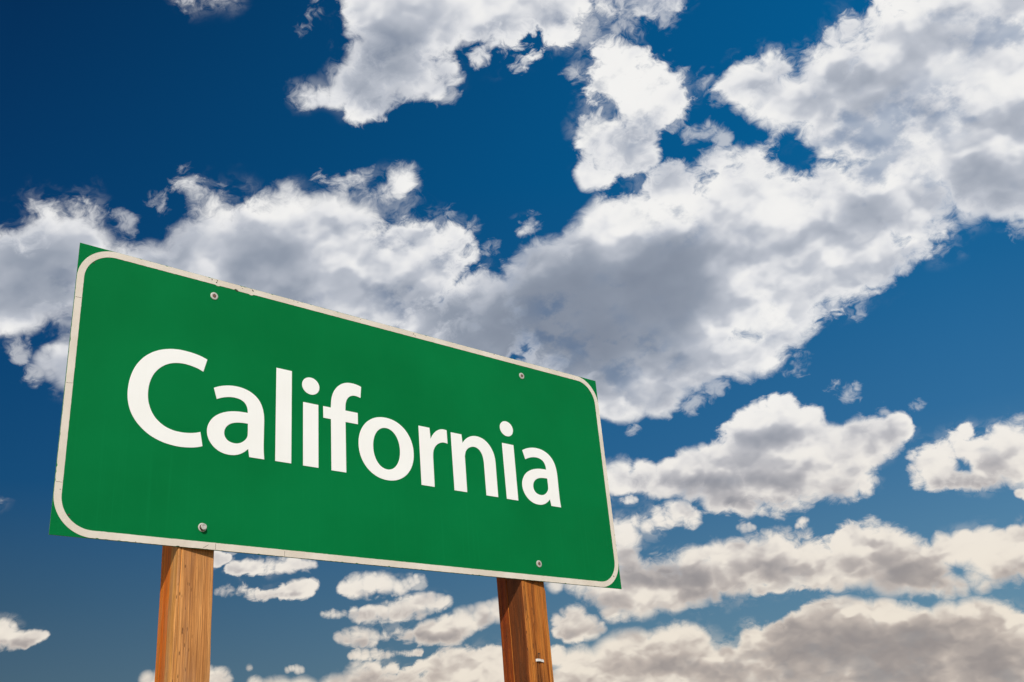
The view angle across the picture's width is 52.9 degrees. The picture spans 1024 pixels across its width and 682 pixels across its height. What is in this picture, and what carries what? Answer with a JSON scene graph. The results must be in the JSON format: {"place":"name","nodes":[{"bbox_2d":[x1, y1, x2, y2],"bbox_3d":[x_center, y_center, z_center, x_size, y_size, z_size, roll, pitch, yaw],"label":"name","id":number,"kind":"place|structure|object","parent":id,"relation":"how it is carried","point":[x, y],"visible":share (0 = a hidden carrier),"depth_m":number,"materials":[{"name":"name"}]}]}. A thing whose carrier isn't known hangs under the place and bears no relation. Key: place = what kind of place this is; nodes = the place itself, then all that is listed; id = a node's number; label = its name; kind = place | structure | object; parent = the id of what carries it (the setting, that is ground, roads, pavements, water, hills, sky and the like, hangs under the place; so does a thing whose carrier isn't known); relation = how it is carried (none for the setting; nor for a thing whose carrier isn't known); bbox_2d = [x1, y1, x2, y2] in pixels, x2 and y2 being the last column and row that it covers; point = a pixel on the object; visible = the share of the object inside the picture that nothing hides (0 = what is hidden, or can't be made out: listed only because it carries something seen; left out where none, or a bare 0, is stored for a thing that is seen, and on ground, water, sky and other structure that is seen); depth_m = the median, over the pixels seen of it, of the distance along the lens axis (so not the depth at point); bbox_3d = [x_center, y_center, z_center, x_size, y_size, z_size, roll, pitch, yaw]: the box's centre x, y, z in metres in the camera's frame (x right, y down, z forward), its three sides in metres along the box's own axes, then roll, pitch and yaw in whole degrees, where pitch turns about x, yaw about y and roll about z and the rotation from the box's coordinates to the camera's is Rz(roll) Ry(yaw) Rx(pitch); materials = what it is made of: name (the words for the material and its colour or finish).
{"place":"outdoors","nodes":[
{"label":"outdoors","id":0,"kind":"place"},
{"bbox_2d":[0,0,1023,681],"label":"sky","id":1,"kind":"structure","parent":0,"point":[780,243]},
{"bbox_3d":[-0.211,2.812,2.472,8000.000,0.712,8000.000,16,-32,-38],"label":"ground","id":2,"kind":"structure","parent":0,"visible":0},
{"bbox_2d":[49,243,621,681],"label":"road sign","id":3,"kind":"object","parent":2,"relation":"on","point":[203,419],"visible":1,"depth_m":3.41,"materials":[{"name":"green painted metal"},{"name":"white reflective paint"},{"name":"brown wood"}]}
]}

